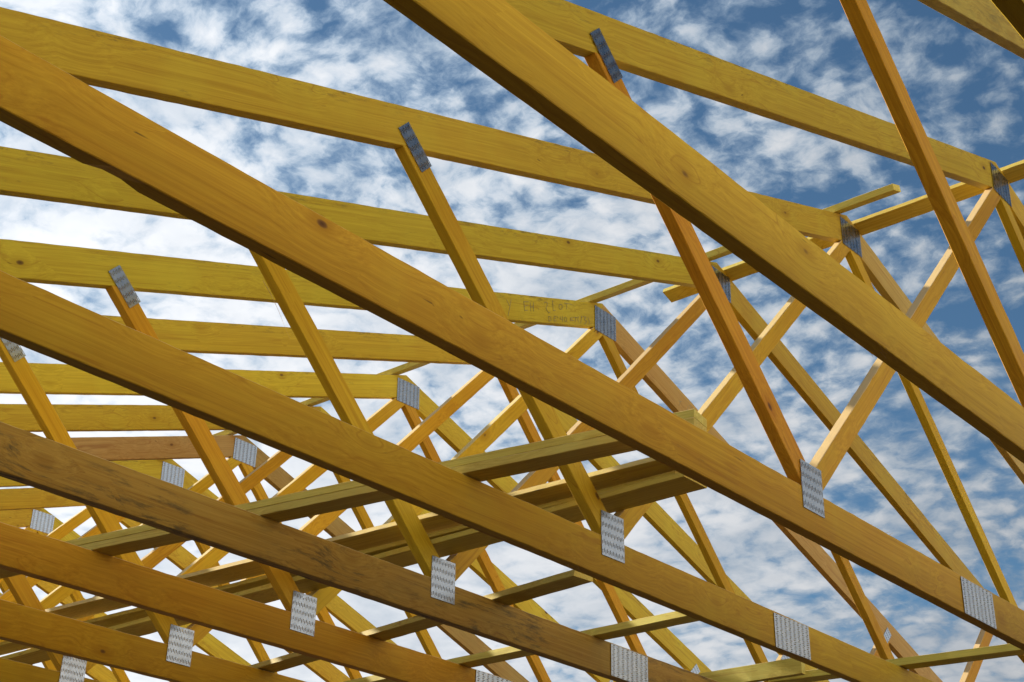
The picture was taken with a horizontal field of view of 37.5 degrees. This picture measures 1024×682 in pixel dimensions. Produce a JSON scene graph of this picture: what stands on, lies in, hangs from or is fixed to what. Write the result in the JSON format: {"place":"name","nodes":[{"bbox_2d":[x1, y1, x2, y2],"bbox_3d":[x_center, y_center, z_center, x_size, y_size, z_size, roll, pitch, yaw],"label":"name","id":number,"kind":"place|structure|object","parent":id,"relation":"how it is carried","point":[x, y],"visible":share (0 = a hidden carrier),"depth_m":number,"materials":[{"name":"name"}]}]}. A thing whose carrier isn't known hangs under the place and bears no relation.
{"place":"outdoors","nodes":[
{"label":"outdoors","id":0,"kind":"place"},
{"bbox_2d":[0,0,1023,681],"label":"sky","id":1,"kind":"structure","parent":0,"point":[965,89],"materials":[{"name":"blue"}]},
{"bbox_3d":[-5.644,1.782,3.964,14.200,3.334,0.220,-20,-33,35],"label":"block wall","id":2,"kind":"object","parent":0,"visible":0},
{"bbox_3d":[-5.617,0.263,4.725,14.200,0.060,0.100,-20,-33,35],"label":"wall plate","id":3,"kind":"object","parent":2,"relation":"on","visible":0},
{"bbox_2d":[0,576,169,681],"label":"roof truss","id":4,"kind":"object","parent":3,"relation":"on","point":[46,587],"visible":0.09,"depth_m":14.40,"materials":[{"name":"wood"}]},
{"bbox_2d":[0,488,350,681],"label":"roof truss","id":5,"kind":"object","parent":3,"relation":"on","point":[182,558],"visible":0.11,"depth_m":12.70,"materials":[{"name":"wood"}]},
{"bbox_2d":[0,459,396,673],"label":"roof truss","id":6,"kind":"object","parent":3,"relation":"on","point":[172,471],"visible":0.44,"depth_m":12.55,"materials":[{"name":"wood"}]},
{"bbox_2d":[0,435,528,681],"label":"roof truss","id":7,"kind":"object","parent":3,"relation":"on","point":[246,455],"visible":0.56,"depth_m":11.83,"materials":[{"name":"wood"}]},
{"bbox_2d":[0,315,829,681],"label":"roof truss","id":8,"kind":"object","parent":3,"relation":"on","point":[172,657],"visible":0.4,"depth_m":8.07,"materials":[{"name":"wood"}]},
{"bbox_2d":[0,472,706,664],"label":"brace board","id":9,"kind":"object","parent":8,"relation":"on","point":[648,491],"visible":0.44,"depth_m":6.56,"materials":[{"name":"yellow wood"}]},
{"bbox_2d":[0,470,676,654],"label":"brace board","id":10,"kind":"object","parent":9,"relation":"on","point":[106,621],"visible":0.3,"depth_m":7.36,"materials":[{"name":"wood"}]},
{"bbox_2d":[45,457,674,618],"bbox_3d":[-2.056,1.356,7.930,7.247,0.041,0.182,-18,-32,35],"label":"brace board","id":11,"kind":"object","parent":10,"relation":"on","point":[375,536],"visible":0.38,"depth_m":6.79,"materials":[{"name":"yellow wood"}]},
{"bbox_2d":[0,0,1023,650],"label":"roof truss","id":12,"kind":"object","parent":3,"relation":"on","point":[58,110],"visible":0.98,"depth_m":4.93,"materials":[{"name":"wood"}]},
{"bbox_2d":[383,0,1023,462],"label":"roof truss","id":13,"kind":"object","parent":3,"relation":"on","point":[523,58],"visible":0.98,"depth_m":3.79,"materials":[{"name":"wood"}]},
{"bbox_3d":[3.805,6.970,13.994,14.200,3.334,0.220,-20,-33,35],"label":"block wall","id":14,"kind":"object","parent":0,"visible":0},
{"bbox_3d":[3.832,5.451,14.755,14.200,0.060,0.100,-20,-33,35],"label":"wall plate","id":15,"kind":"object","parent":14,"relation":"on","visible":0},
{"bbox_2d":[0,593,117,681],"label":"roof truss","id":16,"kind":"object","parent":15,"relation":"on","point":[100,672],"visible":0.12,"depth_m":15.68,"materials":[{"name":"wood"}]},
{"bbox_2d":[0,508,250,681],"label":"roof truss","id":17,"kind":"object","parent":15,"relation":"on","point":[43,521],"visible":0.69,"depth_m":13.62,"materials":[{"name":"wood"}]},
{"bbox_2d":[0,404,614,681],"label":"roof truss","id":18,"kind":"object","parent":15,"relation":"on","point":[80,418],"visible":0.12,"depth_m":10.12,"materials":[{"name":"wood"}]},
{"bbox_2d":[0,362,710,681],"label":"roof truss","id":19,"kind":"object","parent":15,"relation":"on","point":[410,398],"visible":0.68,"depth_m":10.08,"materials":[{"name":"wood"}]},
{"bbox_2d":[0,239,942,681],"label":"roof truss","id":20,"kind":"object","parent":15,"relation":"on","point":[122,279],"visible":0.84,"depth_m":7.05,"materials":[{"name":"wood"}]},
{"bbox_2d":[249,570,592,672],"bbox_3d":[-0.901,1.556,7.648,0.126,0.034,3.478,24,-35,-38],"label":"brace board","id":21,"kind":"object","parent":20,"relation":"on","point":[538,588],"visible":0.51,"depth_m":7.13,"materials":[{"name":"yellow wood"}]},
{"bbox_2d":[699,658,805,681],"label":"brace board","id":22,"kind":"object","parent":20,"relation":"on","point":[777,669],"visible":0.74,"depth_m":8.05,"materials":[{"name":"yellow wood"}]},
{"bbox_2d":[0,7,1023,681],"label":"roof truss","id":23,"kind":"object","parent":15,"relation":"on","point":[46,323],"visible":0.86,"depth_m":5.54,"materials":[{"name":"wood"}]},
{"bbox_2d":[768,644,1023,681],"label":"brace board","id":24,"kind":"object","parent":23,"relation":"on","point":[958,656],"visible":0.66,"depth_m":7.64,"materials":[{"name":"yellow wood"}]},
{"bbox_2d":[0,146,1023,681],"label":"roof truss","id":25,"kind":"object","parent":15,"relation":"on","point":[68,472],"visible":0.64,"depth_m":6.53,"materials":[{"name":"wood"}]},
{"bbox_2d":[0,417,706,578],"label":"brace board","id":26,"kind":"object","parent":25,"relation":"on","point":[555,456],"visible":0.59,"depth_m":5.65,"materials":[{"name":"yellow wood"}]},
{"bbox_2d":[65,409,706,545],"bbox_3d":[-2.590,1.064,6.794,7.482,0.032,0.114,-14,-30,27],"label":"brace board","id":27,"kind":"object","parent":26,"relation":"on","point":[581,436],"visible":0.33,"depth_m":5.50,"materials":[{"name":"yellow wood"}]},
{"bbox_2d":[344,611,698,681],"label":"brace board","id":28,"kind":"object","parent":25,"relation":"attached to","point":[647,624],"visible":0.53,"depth_m":7.31,"materials":[{"name":"yellow wood"}]},
{"bbox_2d":[163,183,900,459],"bbox_3d":[-1.945,0.619,11.730,10.800,0.041,0.102,-20,-14,35],"label":"ridge batten","id":29,"kind":"object","parent":25,"relation":"on","point":[838,208],"visible":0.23,"depth_m":9.63,"materials":[{"name":"yellow wood"}]},
{"bbox_2d":[663,160,1023,302],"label":"ridge batten","id":30,"kind":"object","parent":25,"relation":"on","point":[921,205],"visible":0.48,"depth_m":8.85,"materials":[{"name":"yellow wood"}]},
{"bbox_2d":[991,0,1023,39],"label":"roof truss","id":31,"kind":"object","parent":15,"relation":"on","point":[1012,11],"visible":1,"depth_m":2.83,"materials":[{"name":"wood"}]}
]}

